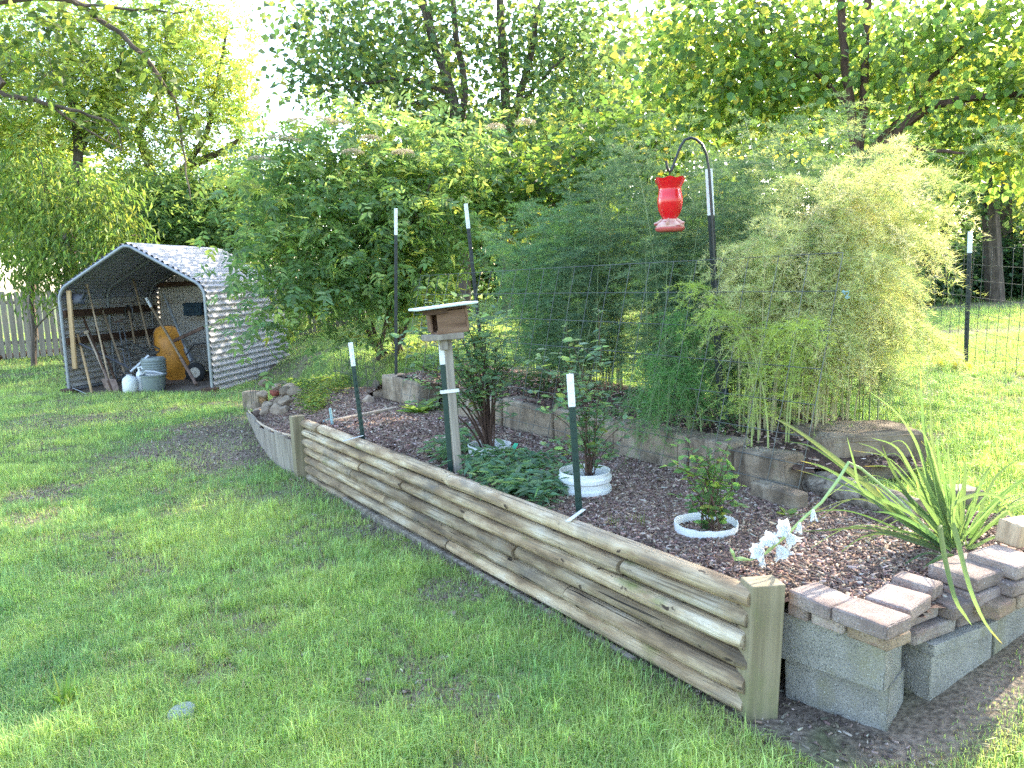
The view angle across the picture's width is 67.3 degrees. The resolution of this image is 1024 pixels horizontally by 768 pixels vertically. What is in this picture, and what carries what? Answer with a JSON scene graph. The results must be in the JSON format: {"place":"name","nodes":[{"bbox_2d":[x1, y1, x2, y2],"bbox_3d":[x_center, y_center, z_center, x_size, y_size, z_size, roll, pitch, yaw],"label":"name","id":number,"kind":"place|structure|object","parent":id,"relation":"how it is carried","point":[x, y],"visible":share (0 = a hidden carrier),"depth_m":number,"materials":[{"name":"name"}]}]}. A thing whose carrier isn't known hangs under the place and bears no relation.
{"place":"outdoors","nodes":[
{"label":"outdoors","id":0,"kind":"place"},
{"bbox_2d":[0,0,1020,298],"label":"sky","id":1,"kind":"structure","parent":0,"point":[283,112],"materials":[{"name":"white"}]},
{"bbox_2d":[0,285,1023,767],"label":"ground","id":2,"kind":"structure","parent":0,"point":[916,723],"depth_m":3.80,"materials":[{"name":"plant"}]},
{"bbox_2d":[0,126,122,339],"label":"distant tree","id":3,"kind":"object","parent":2,"relation":"on","point":[85,159],"visible":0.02,"depth_m":28.43,"materials":[{"name":"green plant"}]},
{"bbox_2d":[0,130,171,365],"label":"peach tree","id":4,"kind":"object","parent":2,"relation":"on","point":[39,265],"visible":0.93,"depth_m":17.17,"materials":[{"name":"green plant"}]},
{"bbox_2d":[0,0,187,279],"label":"ash tree","id":5,"kind":"object","parent":2,"relation":"on","point":[29,124],"visible":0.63,"depth_m":19.75,"materials":[{"name":"green plant"}]},
{"bbox_2d":[0,0,232,199],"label":"hackberry tree","id":6,"kind":"object","parent":2,"relation":"on","point":[92,11],"visible":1,"depth_m":6.49,"materials":[{"name":"green plant"}]},
{"bbox_2d":[139,370,166,391],"bbox_3d":[-6.454,-0.065,13.845,0.456,0.382,0.453,-2,8,0],"label":"grey tub","id":7,"kind":"object","parent":2,"relation":"on","point":[152,381],"visible":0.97,"depth_m":13.71,"materials":[{"name":"plastic"}]},
{"bbox_2d":[140,356,166,373],"bbox_3d":[-6.666,-0.218,14.328,0.444,0.560,0.441,-2,8,0],"label":"bucket stack","id":8,"kind":"object","parent":7,"relation":"in","point":[156,363],"visible":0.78,"depth_m":14.14,"materials":[{"name":"grey plastic"}]},
{"bbox_2d":[81,148,240,253],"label":"leafy shrub","id":9,"kind":"object","parent":2,"relation":"on","point":[165,203],"visible":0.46,"depth_m":19.18,"materials":[{"name":"green plant"}]},
{"bbox_2d":[39,0,285,203],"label":"ash tree","id":10,"kind":"object","parent":2,"relation":"on","point":[219,85],"visible":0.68,"depth_m":20.69,"materials":[{"name":"green plant"}]},
{"bbox_2d":[56,242,289,392],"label":"metal shed","id":11,"kind":"structure","parent":2,"relation":"on","point":[155,271],"depth_m":14.76,"materials":[{"name":"grey metal"}]},
{"bbox_2d":[153,325,205,381],"bbox_3d":[-6.463,-0.577,15.092,1.413,1.155,0.464,3,9,31],"label":"wheelbarrow","id":12,"kind":"object","parent":2,"relation":"on","point":[176,369],"visible":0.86,"depth_m":15.12,"materials":[{"name":"orange paint"}]},
{"bbox_2d":[0,277,374,359],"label":"picket fence","id":13,"kind":"object","parent":2,"relation":"on","point":[22,342],"visible":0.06,"depth_m":21.32,"materials":[{"name":"grey wood"}]},
{"bbox_2d":[148,149,291,265],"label":"leafy shrub","id":14,"kind":"object","parent":2,"relation":"on","point":[217,238],"visible":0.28,"depth_m":19.47,"materials":[{"name":"green plant"}]},
{"bbox_2d":[246,410,293,473],"bbox_3d":[-2.906,0.534,8.972,0.144,0.453,3.462,-6,9,-26],"label":"stave edging","id":15,"kind":"object","parent":2,"relation":"on","point":[276,445],"visible":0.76,"depth_m":7.85,"materials":[{"name":"grey wood"}]},
{"bbox_2d":[214,136,371,336],"bbox_3d":[-6.298,-4.184,22.100,5.023,5.958,4.976,-2,8,0],"label":"leafy shrub","id":16,"kind":"object","parent":2,"relation":"on","point":[278,268],"visible":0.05,"depth_m":21.66,"materials":[{"name":"green plant"}]},
{"bbox_2d":[186,84,535,390],"bbox_3d":[-1.883,-2.174,10.856,5.136,4.121,3.682,-4,8,-15],"label":"elder shrub","id":17,"kind":"object","parent":2,"relation":"on","point":[339,204],"visible":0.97,"depth_m":10.46,"materials":[{"name":"green plant"}]},
{"bbox_2d":[228,0,519,312],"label":"maple tree","id":18,"kind":"object","parent":2,"relation":"on","point":[390,58],"visible":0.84,"depth_m":15.62,"materials":[{"name":"green plant"}]},
{"bbox_2d":[1,397,934,767],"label":"wood chip litter","id":19,"kind":"object","parent":2,"relation":"on","point":[445,597],"visible":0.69,"depth_m":5.67,"materials":[{"name":"brown plant"}]},
{"bbox_2d":[444,239,515,300],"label":"distant bush","id":20,"kind":"object","parent":2,"relation":"on","point":[480,292],"visible":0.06,"depth_m":26.59,"materials":[{"name":"green plant"}]},
{"bbox_2d":[362,60,634,301],"bbox_3d":[-0.413,-4.992,19.573,7.561,6.142,4.188,-2,8,0],"label":"maple tree","id":21,"kind":"object","parent":2,"relation":"on","point":[485,105],"visible":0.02,"depth_m":19.00,"materials":[{"name":"green plant"}]},
{"bbox_2d":[0,453,1023,767],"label":"lawn grass","id":22,"kind":"structure","parent":2,"relation":"on","point":[64,617],"depth_m":3.30,"materials":[{"name":"plant"}]},
{"bbox_2d":[26,670,98,709],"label":"crabgrass clump","id":23,"kind":"object","parent":22,"relation":"on","point":[64,690],"visible":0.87,"depth_m":3.27,"materials":[{"name":"green plant"}]},
{"bbox_2d":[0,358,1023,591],"bbox_3d":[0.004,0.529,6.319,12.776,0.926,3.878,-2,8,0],"label":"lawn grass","id":24,"kind":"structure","parent":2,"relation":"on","point":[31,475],"depth_m":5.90,"materials":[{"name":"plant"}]},
{"bbox_2d":[0,306,1023,470],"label":"lawn grass","id":25,"kind":"structure","parent":2,"relation":"on","point":[955,321],"depth_m":11.05,"materials":[{"name":"plant"}]},
{"bbox_2d":[391,0,679,314],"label":"maple tree","id":26,"kind":"object","parent":2,"relation":"on","point":[562,49],"visible":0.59,"depth_m":15.95,"materials":[{"name":"green plant"}]},
{"bbox_2d":[289,414,785,722],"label":"log retaining wall","id":27,"kind":"structure","parent":2,"relation":"on","point":[717,635],"depth_m":3.74,"materials":[{"name":"brown wood"}]},
{"bbox_2d":[488,48,667,185],"bbox_3d":[2.756,-8.008,29.746,8.438,9.104,7.258,-2,8,0],"label":"distant tree","id":28,"kind":"object","parent":2,"relation":"on","point":[568,91],"visible":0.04,"depth_m":28.09,"materials":[{"name":"green plant"}]},
{"bbox_2d":[435,68,782,265],"bbox_3d":[1.390,-2.766,11.963,5.252,4.026,3.123,2,9,27],"label":"mulberry shrub","id":29,"kind":"object","parent":2,"relation":"on","point":[578,156],"visible":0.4,"depth_m":11.69,"materials":[{"name":"green plant"}]},
{"bbox_2d":[256,388,983,617],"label":"bed soil","id":30,"kind":"structure","parent":2,"relation":"on","point":[935,605],"depth_m":3.45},
{"bbox_2d":[290,375,351,414],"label":"bed weeds","id":31,"kind":"object","parent":30,"relation":"on","point":[315,399],"visible":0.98,"depth_m":9.70,"materials":[{"name":"green plant"}]},
{"bbox_2d":[348,342,364,439],"bbox_3d":[-1.279,0.194,6.437,0.038,1.092,0.050,-6,8,1],"label":"steel fence post","id":32,"kind":"object","parent":30,"relation":"on","point":[356,387],"visible":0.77,"depth_m":6.40,"materials":[{"name":"metal"}]},
{"bbox_2d":[256,386,624,484],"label":"bed mulch","id":33,"kind":"object","parent":30,"relation":"on","point":[416,432],"visible":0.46,"depth_m":7.02,"materials":[{"name":"brown wood"}]},
{"bbox_2d":[281,371,348,388],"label":"creeping weeds","id":34,"kind":"object","parent":33,"relation":"on","point":[302,382],"visible":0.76,"depth_m":11.50,"materials":[{"name":"green plant"}]},
{"bbox_2d":[382,373,438,405],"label":"curb block","id":35,"kind":"structure","parent":33,"relation":"on","point":[392,388],"depth_m":8.55,"materials":[{"name":"concrete"}]},
{"bbox_2d":[377,286,535,447],"bbox_3d":[-0.377,-0.092,5.650,1.142,1.258,0.834,-2,8,0],"label":"blueberry bush","id":36,"kind":"object","parent":33,"relation":"on","point":[480,394],"visible":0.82,"depth_m":5.57,"materials":[{"name":"green plant"}]},
{"bbox_2d":[421,332,463,472],"bbox_3d":[-0.422,0.236,5.186,0.250,1.154,0.200,-6,6,-17],"label":"wooden pole","id":37,"kind":"object","parent":30,"relation":"on","point":[445,340],"visible":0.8,"depth_m":5.15,"materials":[{"name":"grey wood"}]},
{"bbox_2d":[408,301,477,334],"bbox_3d":[-0.449,-0.432,5.097,0.410,0.196,0.270,-9,10,-19],"label":"nest box","id":38,"kind":"object","parent":37,"relation":"on","point":[447,318],"visible":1,"depth_m":5.04,"materials":[{"name":"brown wood"}]},
{"bbox_2d":[438,341,452,470],"bbox_3d":[-0.439,0.269,5.226,0.037,1.183,0.042,-4,8,0],"label":"steel fence post","id":39,"kind":"object","parent":30,"relation":"on","point":[445,407],"visible":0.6,"depth_m":5.19,"materials":[{"name":"metal"}]},
{"bbox_2d":[416,423,581,508],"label":"lance leaf groundcover","id":40,"kind":"object","parent":30,"relation":"on","point":[510,482],"visible":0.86,"depth_m":4.94,"materials":[{"name":"plant"}]},
{"bbox_2d":[566,373,582,515],"bbox_3d":[0.342,0.454,4.102,0.037,1.028,0.050,-4,8,0],"label":"steel fence post","id":41,"kind":"object","parent":30,"relation":"on","point":[574,437],"visible":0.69,"depth_m":4.06,"materials":[{"name":"green paint"}]},
{"bbox_2d":[400,252,843,489],"bbox_3d":[0.277,-0.244,6.232,0.296,1.406,5.069,-7,9,-33],"label":"cattle fence","id":42,"kind":"object","parent":30,"relation":"on","point":[620,322],"visible":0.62,"depth_m":5.21,"materials":[{"name":"metal"}]},
{"bbox_2d":[486,457,1023,600],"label":"mulch","id":43,"kind":"object","parent":30,"relation":"on","point":[888,557],"visible":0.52,"depth_m":3.72,"materials":[{"name":"brown wood"}]},
{"bbox_2d":[523,308,646,475],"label":"blueberry bush","id":44,"kind":"object","parent":43,"relation":"on","point":[584,438],"visible":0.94,"depth_m":4.51,"materials":[{"name":"green plant"}]},
{"bbox_2d":[558,464,611,497],"bbox_3d":[0.439,0.611,4.624,0.319,0.195,0.319,-2,8,0],"label":"bottomless bucket","id":45,"kind":"object","parent":43,"relation":"on","point":[598,484],"visible":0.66,"depth_m":4.50,"materials":[{"name":"white plastic"}]},
{"bbox_2d":[659,436,747,530],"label":"blueberry bush","id":46,"kind":"object","parent":43,"relation":"on","point":[710,495],"visible":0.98,"depth_m":3.74,"materials":[{"name":"green plant"}]},
{"bbox_2d":[674,511,738,538],"bbox_3d":[0.964,0.733,3.821,0.311,0.120,0.311,-2,8,0],"label":"bottomless bucket","id":47,"kind":"object","parent":43,"relation":"on","point":[681,530],"visible":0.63,"depth_m":3.74,"materials":[{"name":"white plastic"}]},
{"bbox_2d":[802,469,926,518],"bbox_3d":[1.854,0.592,4.208,0.170,0.168,0.832,-6,9,-26],"label":"rotten timber","id":48,"kind":"object","parent":43,"relation":"on","point":[817,485],"visible":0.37,"depth_m":4.18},
{"bbox_2d":[865,584,930,619],"bbox_3d":[1.462,0.829,2.917,0.191,0.060,0.172,-9,11,-38],"label":"tumbled paver","id":49,"kind":"object","parent":43,"relation":"on","point":[913,604],"visible":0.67,"depth_m":2.89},
{"bbox_2d":[995,515,1023,547],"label":"brick","id":50,"kind":"object","parent":43,"relation":"on","point":[1010,531],"visible":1,"depth_m":3.30,"materials":[{"name":"brown brick"}]},
{"bbox_2d":[751,479,807,509],"bbox_3d":[1.471,0.615,4.246,0.100,0.108,0.356,-5,9,-23],"label":"curb footing","id":51,"kind":"object","parent":30,"relation":"on","point":[779,494],"visible":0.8,"depth_m":4.18,"materials":[{"name":"concrete"}]},
{"bbox_2d":[730,372,1023,640],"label":"gladiolus plant","id":52,"kind":"object","parent":30,"relation":"on","point":[945,512],"visible":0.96,"depth_m":3.40,"materials":[{"name":"green plant"}]},
{"bbox_2d":[365,362,921,472],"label":"bed soil","id":53,"kind":"structure","parent":2,"relation":"on","point":[812,452],"depth_m":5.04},
{"bbox_2d":[394,208,397,373],"bbox_3d":[-1.340,-0.921,8.890,0.037,2.170,0.050,1,8,0],"label":"steel fence post","id":54,"kind":"object","parent":53,"relation":"on","point":[395,302],"visible":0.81,"depth_m":8.87,"materials":[{"name":"metal"}]},
{"bbox_2d":[464,204,485,384],"bbox_3d":[-0.341,-0.722,7.585,0.037,2.076,0.050,-6,8,1],"label":"steel fence post","id":55,"kind":"object","parent":53,"relation":"on","point":[470,250],"visible":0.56,"depth_m":7.50,"materials":[{"name":"metal"}]},
{"bbox_2d":[458,389,502,425],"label":"curb block","id":56,"kind":"structure","parent":53,"relation":"on","point":[461,412],"depth_m":7.01,"materials":[{"name":"concrete"}]},
{"bbox_2d":[503,395,554,439],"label":"curb block","id":57,"kind":"structure","parent":53,"relation":"on","point":[542,420],"depth_m":6.49,"materials":[{"name":"concrete"}]},
{"bbox_2d":[465,189,627,389],"bbox_3d":[0.313,-0.914,7.480,1.559,1.864,2.306,-9,11,-43],"label":"asparagus fern","id":58,"kind":"object","parent":53,"relation":"on","point":[510,276],"visible":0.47,"depth_m":7.12,"materials":[{"name":"plant"}]},
{"bbox_2d":[412,355,707,421],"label":"undergrowth","id":59,"kind":"object","parent":53,"relation":"on","point":[531,383],"visible":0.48,"depth_m":6.79,"materials":[{"name":"green plant"}]},
{"bbox_2d":[554,407,617,452],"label":"curb block","id":60,"kind":"structure","parent":53,"relation":"on","point":[559,425],"depth_m":5.99,"materials":[{"name":"concrete"}]},
{"bbox_2d":[614,418,705,468],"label":"curb block","id":61,"kind":"structure","parent":53,"relation":"on","point":[652,457],"depth_m":5.19,"materials":[{"name":"concrete"}]},
{"bbox_2d":[600,307,747,470],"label":"asparagus fern","id":62,"kind":"object","parent":53,"relation":"on","point":[670,375],"visible":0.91,"depth_m":5.07,"materials":[{"name":"plant"}]},
{"bbox_2d":[513,89,846,401],"bbox_3d":[1.144,-1.124,6.597,2.473,2.472,2.606,-2,8,0],"label":"asparagus fern","id":63,"kind":"object","parent":53,"relation":"on","point":[604,244],"visible":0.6,"depth_m":6.44,"materials":[{"name":"plant"}]},
{"bbox_2d":[705,169,724,428],"bbox_3d":[1.333,-0.381,5.041,0.183,1.996,0.048,-5,9,-24],"label":"steel fence post","id":64,"kind":"object","parent":53,"relation":"on","point":[718,343],"visible":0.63,"depth_m":5.00,"materials":[{"name":"metal"}]},
{"bbox_2d":[665,136,719,323],"bbox_3d":[1.147,-0.962,4.879,0.353,1.177,0.017,-2,8,0],"label":"shepherd hook","id":65,"kind":"object","parent":64,"relation":"attached to","point":[710,186],"visible":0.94,"depth_m":4.83,"materials":[{"name":"black metal"}]},
{"bbox_2d":[654,172,685,232],"bbox_3d":[0.996,-1.150,4.853,0.202,0.376,0.198,-2,8,0],"label":"hummingbird feeder","id":66,"kind":"object","parent":65,"relation":"hanging from","point":[669,201],"visible":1,"depth_m":4.79,"materials":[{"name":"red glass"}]},
{"bbox_2d":[689,433,750,481],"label":"curb block","id":67,"kind":"structure","parent":53,"relation":"on","point":[709,441],"depth_m":4.75,"materials":[{"name":"concrete"}]},
{"bbox_2d":[644,279,863,448],"bbox_3d":[1.578,-0.076,4.564,1.220,1.135,1.334,-5,8,-21],"label":"asparagus fern","id":68,"kind":"object","parent":53,"relation":"on","point":[805,324],"visible":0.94,"depth_m":4.55,"materials":[{"name":"plant"}]},
{"bbox_2d":[734,446,804,489],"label":"curb block","id":69,"kind":"structure","parent":53,"relation":"on","point":[758,466],"depth_m":4.43,"materials":[{"name":"concrete"}]},
{"bbox_2d":[608,89,1022,421],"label":"asparagus fern","id":70,"kind":"object","parent":53,"relation":"on","point":[733,220],"visible":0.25,"depth_m":5.28,"materials":[{"name":"plant"}]},
{"bbox_2d":[685,130,992,437],"bbox_3d":[1.995,-0.591,5.007,1.792,1.801,1.978,-2,8,0],"label":"asparagus fern","id":71,"kind":"object","parent":53,"relation":"on","point":[868,314],"visible":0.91,"depth_m":4.61,"materials":[{"name":"plant"}]},
{"bbox_2d":[787,419,928,480],"bbox_3d":[2.124,0.439,4.766,0.751,0.380,0.439,-2,9,-13],"label":"concrete lump","id":72,"kind":"object","parent":53,"relation":"on","point":[832,438],"visible":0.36,"depth_m":4.58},
{"bbox_2d":[561,0,767,174],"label":"distant tree","id":73,"kind":"object","parent":2,"relation":"on","point":[652,25],"visible":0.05,"depth_m":27.83,"materials":[{"name":"green plant"}]},
{"bbox_2d":[682,11,894,219],"bbox_3d":[10.462,-8.410,28.599,9.224,9.726,7.436,-9,11,-42],"label":"distant tree","id":74,"kind":"object","parent":2,"relation":"on","point":[812,117],"visible":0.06,"depth_m":27.28,"materials":[{"name":"green plant"}]},
{"bbox_2d":[584,0,1023,239],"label":"redbud tree","id":75,"kind":"object","parent":2,"relation":"on","point":[779,74],"visible":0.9,"depth_m":9.16,"materials":[{"name":"green plant"}]},
{"bbox_2d":[785,659,904,731],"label":"concrete block","id":76,"kind":"structure","parent":2,"relation":"on","point":[837,695],"depth_m":2.95,"materials":[{"name":"concrete"}]},
{"bbox_2d":[781,607,901,691],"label":"concrete block","id":77,"kind":"structure","parent":76,"relation":"on","point":[809,643],"depth_m":2.89,"materials":[{"name":"concrete"}]},
{"bbox_2d":[811,613,846,633],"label":"tumbled paver","id":78,"kind":"object","parent":77,"relation":"on","point":[831,625],"visible":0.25,"depth_m":2.84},
{"bbox_2d":[789,582,854,620],"bbox_3d":[1.168,0.818,2.900,0.160,0.060,0.192,-6,10,-28],"label":"tumbled paver","id":79,"kind":"object","parent":78,"relation":"on","point":[820,600],"visible":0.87,"depth_m":2.87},
{"bbox_2d":[847,627,878,646],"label":"tumbled paver","id":80,"kind":"object","parent":77,"relation":"on","point":[861,636],"visible":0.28,"depth_m":2.74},
{"bbox_2d":[832,598,911,640],"bbox_3d":[1.280,0.836,2.741,0.169,0.057,0.211,-5,8,-34],"label":"tumbled paver","id":81,"kind":"object","parent":80,"relation":"on","point":[872,619],"visible":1,"depth_m":2.70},
{"bbox_2d":[877,631,910,650],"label":"tumbled paver","id":82,"kind":"object","parent":77,"relation":"on","point":[896,641],"visible":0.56,"depth_m":2.69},
{"bbox_2d":[796,59,981,244],"bbox_3d":[9.573,-5.163,19.363,5.828,5.901,4.444,-2,8,0],"label":"forest tree","id":83,"kind":"object","parent":2,"relation":"on","point":[868,142],"visible":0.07,"depth_m":19.43,"materials":[{"name":"green plant"}]},
{"bbox_2d":[882,235,987,306],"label":"ivy bush","id":84,"kind":"object","parent":2,"relation":"on","point":[941,283],"visible":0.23,"depth_m":16.42,"materials":[{"name":"green plant"}]},
{"bbox_2d":[867,49,1023,301],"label":"forest tree","id":85,"kind":"object","parent":2,"relation":"on","point":[990,219],"visible":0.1,"depth_m":16.65,"materials":[{"name":"green plant"}]},
{"bbox_2d":[901,634,991,700],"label":"concrete block","id":86,"kind":"structure","parent":2,"relation":"on","point":[928,677],"depth_m":3.01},
{"bbox_2d":[905,619,997,656],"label":"cap slab","id":87,"kind":"structure","parent":86,"relation":"on","point":[957,637],"depth_m":2.98,"materials":[{"name":"concrete"}]},
{"bbox_2d":[908,615,955,645],"bbox_3d":[1.583,0.939,3.000,0.266,0.057,0.152,-5,9,-29],"label":"tumbled paver","id":88,"kind":"object","parent":87,"relation":"on","point":[929,629],"visible":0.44,"depth_m":2.93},
{"bbox_2d":[911,602,937,626],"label":"tumbled paver","id":89,"kind":"object","parent":88,"relation":"on","point":[919,620],"visible":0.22,"depth_m":2.95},
{"bbox_2d":[891,571,942,599],"bbox_3d":[1.608,0.800,3.054,0.101,0.057,0.163,-7,10,-38],"label":"tumbled paver","id":90,"kind":"object","parent":89,"relation":"on","point":[932,588],"visible":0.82,"depth_m":3.02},
{"bbox_2d":[934,591,972,620],"bbox_3d":[1.699,0.866,3.058,0.140,0.057,0.203,-7,9,-29],"label":"tumbled paver","id":91,"kind":"object","parent":88,"relation":"on","point":[951,611],"visible":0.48,"depth_m":2.98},
{"bbox_2d":[955,613,988,626],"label":"tumbled paver","id":92,"kind":"object","parent":87,"relation":"on","point":[972,618],"visible":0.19,"depth_m":3.04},
{"bbox_2d":[942,582,1001,607],"bbox_3d":[1.860,0.829,3.108,0.239,0.059,0.174,-7,8,-30],"label":"tumbled paver","id":93,"kind":"object","parent":92,"relation":"on","point":[982,597],"visible":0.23,"depth_m":3.02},
{"bbox_2d":[928,553,1005,592],"bbox_3d":[1.864,0.764,3.130,0.268,0.061,0.204,-6,9,-28],"label":"tumbled paver","id":94,"kind":"object","parent":93,"relation":"on","point":[982,576],"visible":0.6,"depth_m":3.06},
{"bbox_2d":[967,544,1023,579],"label":"tumbled paver","id":95,"kind":"object","parent":94,"relation":"on","point":[1009,562],"visible":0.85,"depth_m":3.12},
{"bbox_2d":[897,246,1023,378],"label":"wire fence","id":96,"kind":"object","parent":2,"relation":"on","point":[961,295],"visible":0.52,"depth_m":7.91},
{"bbox_2d":[915,239,1018,301],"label":"ivy bush","id":97,"kind":"object","parent":2,"relation":"on","point":[978,272],"visible":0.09,"depth_m":17.40,"materials":[{"name":"green plant"}]},
{"bbox_2d":[963,231,972,361],"bbox_3d":[4.861,-0.792,8.220,0.052,1.648,0.050,-3,8,0],"label":"steel fence post","id":98,"kind":"object","parent":2,"relation":"on","point":[968,284],"visible":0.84,"depth_m":8.18,"materials":[{"name":"metal"}]},
{"bbox_2d":[921,226,1021,298],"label":"ivy bush","id":99,"kind":"object","parent":2,"relation":"on","point":[976,259],"visible":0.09,"depth_m":17.94,"materials":[{"name":"green plant"}]},
{"bbox_2d":[938,190,1023,255],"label":"distant bush","id":100,"kind":"object","parent":2,"relation":"on","point":[967,228],"visible":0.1,"depth_m":22.88,"materials":[{"name":"green plant"}]},
{"bbox_2d":[954,45,1023,255],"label":"forest tree","id":101,"kind":"object","parent":2,"relation":"on","point":[1004,217],"visible":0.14,"depth_m":18.04,"materials":[{"name":"green plant"}]},
{"bbox_2d":[971,222,1023,299],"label":"ivy bush","id":102,"kind":"object","parent":2,"relation":"on","point":[1018,249],"visible":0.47,"depth_m":17.60,"materials":[{"name":"green plant"}]},
{"bbox_2d":[991,609,1023,654],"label":"concrete block","id":103,"kind":"structure","parent":2,"relation":"on","point":[1010,628],"depth_m":3.17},
{"bbox_2d":[1005,607,1023,616],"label":"cap slab","id":104,"kind":"structure","parent":103,"relation":"on","point":[1017,610],"depth_m":3.15,"materials":[{"name":"concrete"}]},
{"bbox_2d":[972,595,1015,619],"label":"tumbled paver","id":105,"kind":"object","parent":104,"relation":"on","point":[999,607],"visible":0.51,"depth_m":2.99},
{"bbox_2d":[1013,593,1023,608],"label":"tumbled paver","id":106,"kind":"object","parent":104,"relation":"on","point":[1019,601],"visible":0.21,"depth_m":3.05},
{"bbox_2d":[997,578,1023,597],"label":"tumbled paver","id":107,"kind":"object","parent":106,"relation":"on","point":[1011,588],"visible":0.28,"depth_m":3.04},
{"bbox_2d":[0,295,1023,392],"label":"lawn grass","id":108,"kind":"structure","parent":0,"point":[290,356],"depth_m":17.18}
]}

